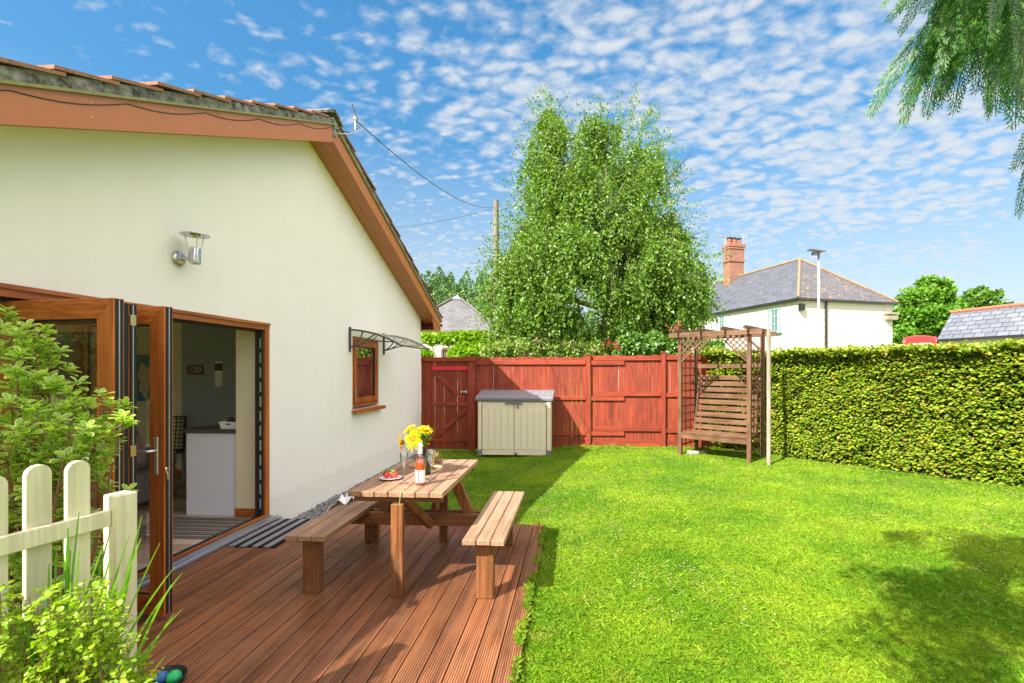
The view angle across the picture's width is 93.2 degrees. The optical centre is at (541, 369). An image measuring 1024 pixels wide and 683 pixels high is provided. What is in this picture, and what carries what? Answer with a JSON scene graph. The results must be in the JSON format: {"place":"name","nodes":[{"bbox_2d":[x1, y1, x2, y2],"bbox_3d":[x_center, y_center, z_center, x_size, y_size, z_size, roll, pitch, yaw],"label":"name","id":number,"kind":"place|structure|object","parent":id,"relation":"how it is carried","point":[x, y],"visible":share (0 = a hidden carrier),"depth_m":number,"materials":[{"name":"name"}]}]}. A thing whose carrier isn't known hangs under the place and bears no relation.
{"place":"outdoors","nodes":[
{"label":"outdoors","id":0,"kind":"place"},
{"bbox_2d":[409,451,443,467],"bbox_3d":[-1.017,0.793,4.322,0.303,0.138,0.172,0,0,4],"label":"open book","id":1,"kind":"object","parent":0,"point":[438,463],"visible":0.56,"depth_m":4.29,"materials":[{"name":"paper"}]},
{"bbox_2d":[0,0,1023,323],"label":"sky","id":2,"kind":"structure","parent":0,"point":[769,100],"materials":[{"name":"blue"}]},
{"bbox_2d":[380,377,1023,682],"bbox_3d":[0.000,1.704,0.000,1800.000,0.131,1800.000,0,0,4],"label":"ground","id":3,"kind":"structure","parent":0,"point":[441,451],"depth_m":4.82,"materials":[{"name":"green plant"}]},
{"bbox_2d":[0,57,442,638],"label":"bungalow","id":4,"kind":"object","parent":3,"relation":"on","point":[108,195],"visible":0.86,"depth_m":4.63,"materials":[{"name":"paint"}]},
{"bbox_2d":[0,298,123,638],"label":"door leaf","id":5,"kind":"structure","parent":4,"relation":"in","point":[108,313],"depth_m":2.75,"materials":[{"name":"brown wood"}]},
{"bbox_2d":[27,320,96,445],"bbox_3d":[-2.865,0.579,2.912,0.726,1.968,0.050,0,0,9],"label":"door leaf","id":6,"kind":"structure","parent":4,"relation":"in","point":[33,327],"depth_m":2.93,"materials":[{"name":"brown wood"}]},
{"bbox_2d":[37,303,136,610],"bbox_3d":[-2.858,0.580,3.018,0.726,1.970,0.050,0,0,10],"label":"door leaf","id":7,"kind":"structure","parent":4,"relation":"in","point":[132,308],"depth_m":2.96,"materials":[{"name":"brown wood"}]},
{"bbox_2d":[72,306,172,614],"bbox_3d":[-2.752,0.580,3.130,0.773,1.970,0.154,0,0,11],"label":"door leaf","id":8,"kind":"structure","parent":4,"relation":"in","point":[159,319],"depth_m":3.09,"materials":[{"name":"brown wood"}]},
{"bbox_2d":[70,431,176,508],"bbox_3d":[-4.923,1.150,5.698,0.700,0.800,0.800,0,0,4],"label":"armchair","id":9,"kind":"object","parent":4,"relation":"on","point":[143,477],"visible":0.25,"depth_m":5.75,"materials":[{"name":"grey fabric"}]},
{"bbox_2d":[137,355,149,400],"bbox_3d":[-5.909,0.125,7.200,0.470,0.690,0.018,0,0,4],"label":"map poster","id":10,"kind":"object","parent":4,"relation":"attached to","point":[143,377],"visible":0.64,"depth_m":7.19,"materials":[{"name":"teal paper"}]},
{"bbox_2d":[147,416,186,473],"bbox_3d":[-5.177,1.128,6.597,0.498,0.941,0.561,0,0,-21],"label":"chair","id":11,"kind":"object","parent":4,"relation":"on","point":[180,450],"visible":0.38,"depth_m":6.81,"materials":[{"name":"metal"}]},
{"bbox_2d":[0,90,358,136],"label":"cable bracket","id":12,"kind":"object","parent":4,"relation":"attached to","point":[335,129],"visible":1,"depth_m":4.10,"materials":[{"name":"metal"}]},
{"bbox_2d":[356,120,493,207],"bbox_3d":[-1.992,-4.420,11.529,0.013,2.591,10.974,0,0,4],"label":"overhead cable","id":13,"kind":"object","parent":12,"relation":"attached to","point":[411,167],"visible":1,"depth_m":7.99,"materials":[{"name":"black rubber"}]},
{"bbox_2d":[171,231,210,266],"bbox_3d":[-2.893,-0.994,4.007,0.260,0.274,0.212,0,0,4],"label":"wall lamp","id":14,"kind":"object","parent":4,"relation":"attached to","point":[179,258],"visible":1,"depth_m":3.99,"materials":[{"name":"metal"}]},
{"bbox_2d":[137,517,248,538],"bbox_3d":[-3.581,1.589,4.885,0.890,0.010,0.600,0,0,4],"label":"indoor rug","id":15,"kind":"object","parent":4,"relation":"on","point":[197,527],"visible":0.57,"depth_m":4.88,"materials":[{"name":"grey fabric"}]},
{"bbox_2d":[187,365,202,373],"bbox_3d":[-5.034,0.000,7.018,0.240,0.140,0.038,0,0,4],"label":"weather dial plaque","id":16,"kind":"object","parent":4,"relation":"attached to","point":[194,369],"visible":1,"depth_m":7.01,"materials":[{"name":"brown wood"}]},
{"bbox_2d":[184,424,235,515],"bbox_3d":[-3.562,1.122,6.072,0.606,0.944,1.610,0,0,4],"label":"kitchen unit","id":17,"kind":"object","parent":4,"relation":"on","point":[210,469],"visible":0.41,"depth_m":5.29,"materials":[{"name":"white laminate"}]},
{"bbox_2d":[219,421,235,428],"bbox_3d":[-3.416,0.609,5.385,0.210,0.078,0.220,0,0,4],"label":"storage tray","id":18,"kind":"object","parent":17,"relation":"on","point":[227,425],"visible":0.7,"depth_m":5.28,"materials":[{"name":"white ceramic"}]},
{"bbox_2d":[227,417,235,421],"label":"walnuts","id":19,"kind":"object","parent":18,"relation":"in","point":[230,419],"visible":0.52,"depth_m":5.38,"materials":[{"name":"brown food"}]},
{"bbox_2d":[215,360,222,385],"bbox_3d":[-4.679,0.048,7.006,0.110,0.385,0.011,0,0,4],"label":"wall calendar","id":20,"kind":"object","parent":4,"relation":"attached to","point":[218,373],"depth_m":7.01,"materials":[{"name":"white paper"}]},
{"bbox_2d":[352,336,377,407],"bbox_3d":[-2.806,0.037,7.664,0.078,1.066,0.962,0,0,4],"label":"window frame","id":21,"kind":"structure","parent":4,"relation":"in","point":[365,356],"depth_m":7.64,"materials":[{"name":"brown wood"}]},
{"bbox_2d":[349,327,429,354],"bbox_3d":[-2.368,-0.443,7.682,0.811,0.365,1.326,0,0,4],"label":"window canopy","id":22,"kind":"object","parent":4,"relation":"attached to","point":[402,341],"visible":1,"depth_m":7.21,"materials":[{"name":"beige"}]},
{"bbox_2d":[292,451,436,518],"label":"slate chippings","id":23,"kind":"object","parent":3,"relation":"on","point":[319,510],"visible":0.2,"depth_m":6.17,"materials":[{"name":"grey gravel"}]},
{"bbox_2d":[421,348,434,356],"bbox_3d":[-4.215,0.459,16.990,0.948,2.498,0.703,0,0,4],"label":"lime shrub","id":24,"kind":"object","parent":3,"relation":"on","point":[426,353],"visible":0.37,"depth_m":16.86,"materials":[{"name":"green plant"}]},
{"bbox_2d":[421,296,492,411],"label":"stone cottage","id":25,"kind":"structure","parent":3,"relation":"on","point":[457,313],"depth_m":20.70,"materials":[{"name":"grey stone"}]},
{"bbox_2d":[441,348,449,356],"bbox_3d":[-3.913,-0.565,20.179,0.537,0.700,0.163,0,0,0],"label":"window","id":26,"kind":"structure","parent":25,"relation":"in","point":[443,354],"depth_m":20.14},
{"bbox_2d":[421,329,505,412],"bbox_3d":[-3.086,0.043,19.081,3.521,3.366,0.957,0,0,-3],"label":"climbing vine","id":27,"kind":"object","parent":3,"relation":"on","point":[469,338],"visible":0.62,"depth_m":19.00,"materials":[{"name":"green plant"}]},
{"bbox_2d":[446,342,486,364],"bbox_3d":[-2.612,0.377,17.008,1.503,2.664,0.843,0,0,4],"label":"lime shrub","id":28,"kind":"object","parent":3,"relation":"on","point":[456,350],"visible":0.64,"depth_m":16.78,"materials":[{"name":"green plant"}]},
{"bbox_2d":[488,199,499,389],"bbox_3d":[-1.600,-2.080,17.000,0.527,7.760,0.258,0,0,28],"label":"utility pole","id":29,"kind":"object","parent":3,"relation":"on","point":[496,216],"visible":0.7,"depth_m":16.92,"materials":[{"name":"brown wood"}]},
{"bbox_2d":[399,209,491,227],"bbox_3d":[-6.924,-6.326,20.502,12.659,1.365,0.014,0,0,34],"label":"overhead cable","id":30,"kind":"object","parent":29,"relation":"attached to","point":[443,220],"visible":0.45,"depth_m":18.38,"materials":[{"name":"black rubber"}]},
{"bbox_2d":[490,529,534,674],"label":"deck joists","id":31,"kind":"object","parent":3,"relation":"on","point":[512,605],"visible":0.02,"depth_m":3.33,"materials":[{"name":"brown wood"}]},
{"bbox_2d":[15,519,544,682],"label":"decking","id":32,"kind":"object","parent":31,"relation":"on","point":[250,615],"visible":0.59,"depth_m":3.15,"materials":[{"name":"brown wood"}]},
{"bbox_2d":[0,460,136,682],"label":"picket fence","id":33,"kind":"object","parent":32,"relation":"on","point":[36,536],"visible":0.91,"depth_m":1.75,"materials":[{"name":"beige wood"}]},
{"bbox_2d":[0,305,139,634],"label":"variegated shrub","id":34,"kind":"object","parent":32,"relation":"on","point":[20,459],"visible":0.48,"depth_m":2.24,"materials":[{"name":"green plant"}]},
{"bbox_2d":[0,576,164,682],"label":"lime leaved shrub","id":35,"kind":"object","parent":32,"relation":"on","point":[58,658],"visible":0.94,"depth_m":1.43,"materials":[{"name":"green plant"}]},
{"bbox_2d":[10,512,184,682],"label":"reed clump","id":36,"kind":"object","parent":32,"relation":"on","point":[67,581],"visible":0.47,"depth_m":1.60,"materials":[{"name":"green plant"}]},
{"bbox_2d":[143,664,187,682],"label":"toy basket","id":37,"kind":"object","parent":32,"relation":"on","point":[183,669],"visible":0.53,"depth_m":2.53,"materials":[{"name":"plastic"}]},
{"bbox_2d":[152,670,167,682],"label":"ball","id":38,"kind":"object","parent":37,"relation":"in","point":[161,676],"visible":0.61,"depth_m":2.42,"materials":[{"name":"blue plastic"}]},
{"bbox_2d":[165,669,181,682],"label":"ball","id":39,"kind":"object","parent":37,"relation":"in","point":[173,676],"visible":0.92,"depth_m":2.43,"materials":[{"name":"green plastic"}]},
{"bbox_2d":[227,518,312,547],"bbox_3d":[-2.588,1.593,4.747,0.450,0.010,0.800,0,0,4],"label":"doormat","id":40,"kind":"object","parent":32,"relation":"on","point":[272,535],"visible":0.99,"depth_m":4.63,"materials":[{"name":"grey fabric"}]},
{"bbox_2d":[285,459,523,598],"bbox_3d":[-0.980,1.232,4.001,1.550,0.735,1.357,0,0,4],"label":"picnic table","id":41,"kind":"object","parent":32,"relation":"on","point":[490,523],"visible":0.96,"depth_m":3.61,"materials":[{"name":"brown wood"}]},
{"bbox_2d":[326,492,353,511],"bbox_3d":[-1.771,1.197,4.300,0.240,0.199,0.281,0,0,4],"label":"napkin","id":42,"kind":"object","parent":41,"relation":"on","point":[342,499],"visible":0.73,"depth_m":4.21,"materials":[{"name":"white fabric"}]},
{"bbox_2d":[379,475,401,479],"bbox_3d":[-1.191,0.854,3.821,0.178,0.014,0.178,0,0,4],"label":"plate","id":43,"kind":"object","parent":41,"relation":"on","point":[388,478],"visible":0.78,"depth_m":3.81,"materials":[{"name":"white ceramic"}]},
{"bbox_2d":[382,469,388,477],"bbox_3d":[-1.232,0.820,3.812,0.059,0.073,0.061,0,0,4],"label":"strawberry","id":44,"kind":"object","parent":43,"relation":"on","point":[385,473],"visible":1,"depth_m":3.80,"materials":[{"name":"red plant"}]},
{"bbox_2d":[391,469,397,477],"bbox_3d":[-1.161,0.820,3.805,0.059,0.073,0.061,0,0,4],"label":"strawberry","id":45,"kind":"object","parent":43,"relation":"on","point":[394,473],"visible":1,"depth_m":3.79,"materials":[{"name":"red plant"}]},
{"bbox_2d":[400,452,407,483],"bbox_3d":[-1.044,0.745,3.668,0.062,0.234,0.062,0,0,4],"label":"champagne flute","id":46,"kind":"object","parent":41,"relation":"on","point":[403,467],"visible":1,"depth_m":3.66,"materials":[{"name":"clear glass"}]},
{"bbox_2d":[415,443,424,485],"bbox_3d":[-0.910,0.706,3.631,0.074,0.312,0.075,0,0,4],"label":"wine bottle","id":47,"kind":"object","parent":41,"relation":"on","point":[419,472],"visible":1,"depth_m":3.60,"materials":[{"name":"orange glass"}]},
{"bbox_2d":[421,449,430,474],"bbox_3d":[-0.952,0.762,3.987,0.080,0.199,0.080,0,0,4],"label":"vase","id":48,"kind":"object","parent":41,"relation":"on","point":[425,454],"visible":0.68,"depth_m":3.95,"materials":[{"name":"green glass"}]},
{"bbox_2d":[398,425,433,452],"bbox_3d":[-1.042,0.609,3.986,0.297,0.308,0.264,0,0,4],"label":"sunflower bouquet","id":49,"kind":"object","parent":48,"relation":"in","point":[413,439],"visible":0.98,"depth_m":3.94,"materials":[{"name":"yellow plant"}]},
{"bbox_2d":[427,449,434,479],"bbox_3d":[-0.872,0.745,3.801,0.062,0.234,0.062,0,0,4],"label":"champagne flute","id":50,"kind":"object","parent":41,"relation":"on","point":[431,463],"visible":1,"depth_m":3.80,"materials":[{"name":"clear glass"}]},
{"bbox_2d":[475,390,554,455],"bbox_3d":[-0.526,1.075,9.924,1.569,1.300,0.670,0,0,4],"label":"storage box","id":51,"kind":"object","parent":3,"relation":"on","point":[514,422],"visible":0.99,"depth_m":9.64,"materials":[{"name":"beige plastic"}]},
{"bbox_2d":[482,402,513,454],"bbox_3d":[-0.874,1.180,9.671,0.640,1.050,0.042,0,0,4],"label":"door","id":52,"kind":"structure","parent":51,"relation":"in","point":[497,417],"depth_m":9.65,"materials":[{"name":"beige plastic"}]},
{"bbox_2d":[514,402,545,454],"bbox_3d":[-0.225,1.180,9.626,0.640,1.050,0.042,0,0,4],"label":"door","id":53,"kind":"structure","parent":51,"relation":"in","point":[530,418],"depth_m":9.61,"materials":[{"name":"beige plastic"}]},
{"bbox_2d":[479,330,605,359],"bbox_3d":[0.046,0.249,14.712,3.836,2.910,1.355,0,0,-3],"label":"flowering shrub","id":54,"kind":"object","parent":3,"relation":"on","point":[504,348],"visible":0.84,"depth_m":14.35,"materials":[{"name":"green plant"}]},
{"bbox_2d":[421,352,731,450],"bbox_3d":[0.772,0.763,10.299,6.838,2.275,0.125,0,0,4],"label":"garden fence","id":55,"kind":"object","parent":3,"relation":"on","point":[632,401],"visible":0.59,"depth_m":10.29,"materials":[{"name":"red wood"}]},
{"bbox_2d":[431,361,467,448],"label":"garden gate","id":56,"kind":"structure","parent":55,"relation":"attached to","point":[445,393],"depth_m":10.51,"materials":[{"name":"red paint"}]},
{"bbox_2d":[465,83,731,359],"bbox_3d":[1.836,-4.162,17.025,9.216,11.934,8.053,0,0,4],"label":"birch tree","id":57,"kind":"object","parent":3,"relation":"on","point":[568,234],"visible":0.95,"depth_m":14.98,"materials":[{"name":"green plant"}]},
{"bbox_2d":[611,329,691,355],"bbox_3d":[3.062,0.283,13.448,2.236,2.864,1.317,0,0,4],"label":"laurel shrub","id":58,"kind":"object","parent":3,"relation":"on","point":[651,343],"visible":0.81,"depth_m":13.25,"materials":[{"name":"green plant"}]},
{"bbox_2d":[601,322,682,349],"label":"red shoots","id":59,"kind":"object","parent":58,"relation":"attached to","point":[616,345],"visible":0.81,"depth_m":13.19,"materials":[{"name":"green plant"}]},
{"bbox_2d":[687,450,707,454],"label":"stone block","id":60,"kind":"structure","parent":3,"relation":"on","point":[692,452],"depth_m":9.38,"materials":[{"name":"white stone"}]},
{"bbox_2d":[690,330,725,349],"bbox_3d":[4.703,0.278,14.015,1.323,2.852,0.713,0,0,4],"label":"pittosporum","id":61,"kind":"object","parent":3,"relation":"on","point":[711,343],"visible":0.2,"depth_m":13.88,"materials":[{"name":"green plant"}]},
{"bbox_2d":[698,346,729,351],"bbox_3d":[4.417,0.549,11.955,0.752,2.331,1.910,0,0,-24],"label":"pale shrub","id":62,"kind":"object","parent":3,"relation":"on","point":[709,348],"visible":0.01,"depth_m":12.09,"materials":[{"name":"green plant"}]},
{"bbox_2d":[418,449,1023,682],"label":"clover","id":63,"kind":"object","parent":3,"relation":"on","point":[802,680],"depth_m":4.40,"materials":[{"name":"green plant"}]},
{"bbox_2d":[669,325,776,462],"bbox_3d":[3.405,0.445,9.165,1.730,2.430,1.300,0,0,41],"label":"garden arbour","id":64,"kind":"object","parent":3,"relation":"on","point":[747,333],"visible":0.96,"depth_m":9.20,"materials":[{"name":"brown wood"}]},
{"bbox_2d":[766,329,770,465],"bbox_3d":[3.887,0.575,8.275,0.068,2.550,0.072,0,0,4],"label":"timber stake","id":65,"kind":"object","parent":3,"relation":"on","point":[768,396],"visible":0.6,"depth_m":8.24,"materials":[{"name":"brown wood"}]},
{"bbox_2d":[691,233,899,352],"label":"white house","id":66,"kind":"structure","parent":3,"relation":"on","point":[781,299],"depth_m":23.64,"materials":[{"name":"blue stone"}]},
{"bbox_2d":[717,314,726,330],"bbox_3d":[10.196,-2.558,27.444,0.120,1.056,0.963,0,0,-16],"label":"window frame","id":67,"kind":"structure","parent":66,"relation":"in","point":[723,319],"depth_m":27.41,"materials":[{"name":"green paint"}]},
{"bbox_2d":[768,308,781,332],"bbox_3d":[11.319,-2.362,23.552,0.120,1.214,0.960,0,0,-16],"label":"window frame","id":68,"kind":"structure","parent":66,"relation":"in","point":[774,315],"depth_m":23.52,"materials":[{"name":"green paint"}]},
{"bbox_2d":[806,249,825,348],"bbox_3d":[9.374,-1.215,16.506,0.505,5.830,0.342,0,0,4],"label":"lamp pole","id":69,"kind":"object","parent":3,"relation":"on","point":[816,251],"visible":0.82,"depth_m":16.47,"materials":[{"name":"beige metal"}]},
{"bbox_2d":[675,338,1023,486],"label":"beech hedge","id":70,"kind":"object","parent":3,"relation":"on","point":[952,409],"visible":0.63,"depth_m":7.65,"materials":[{"name":"green plant"}]},
{"bbox_2d":[732,449,1022,491],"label":"leaf litter","id":71,"kind":"object","parent":3,"relation":"on","point":[845,467],"visible":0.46,"depth_m":8.35,"materials":[{"name":"brown plant"}]},
{"bbox_2d":[903,335,936,344],"bbox_3d":[13.671,0.095,17.500,0.920,2.670,0.920,0,0,34],"label":"telephone box","id":72,"kind":"object","parent":3,"relation":"on","point":[924,339],"visible":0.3,"depth_m":17.13,"materials":[{"name":"red paint"}]},
{"bbox_2d":[892,274,968,344],"bbox_3d":[23.602,-2.186,30.043,5.531,7.806,3.297,0,0,-8],"label":"garden tree","id":73,"kind":"object","parent":3,"relation":"on","point":[928,304],"visible":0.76,"depth_m":29.37,"materials":[{"name":"green plant"}]},
{"bbox_2d":[864,0,1023,219],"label":"conifer tree","id":74,"kind":"object","parent":3,"relation":"on","point":[995,28],"visible":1,"depth_m":1.80,"materials":[{"name":"green plant"}]},
{"bbox_2d":[886,293,1013,345],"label":"distant wood","id":75,"kind":"object","parent":3,"relation":"on","point":[894,307],"depth_m":84.34,"materials":[{"name":"green plant"}]},
{"bbox_2d":[937,302,1023,343],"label":"slate shed","id":76,"kind":"structure","parent":3,"relation":"on","point":[995,323],"depth_m":22.33,"materials":[{"name":"grey stone"}]},
{"bbox_2d":[955,285,1005,307],"bbox_3d":[30.732,-2.138,33.927,3.357,7.703,2.373,0,0,-23],"label":"slender tree","id":77,"kind":"object","parent":3,"relation":"on","point":[981,296],"visible":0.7,"depth_m":33.54,"materials":[{"name":"green plant"}]},
{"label":"hill","id":78,"kind":"structure","parent":0,"visible":0},
{"bbox_2d":[420,266,600,375],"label":"hillside wood","id":79,"kind":"object","parent":78,"relation":"on","point":[440,287],"visible":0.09,"depth_m":128.67,"materials":[{"name":"green plant"}]}
]}

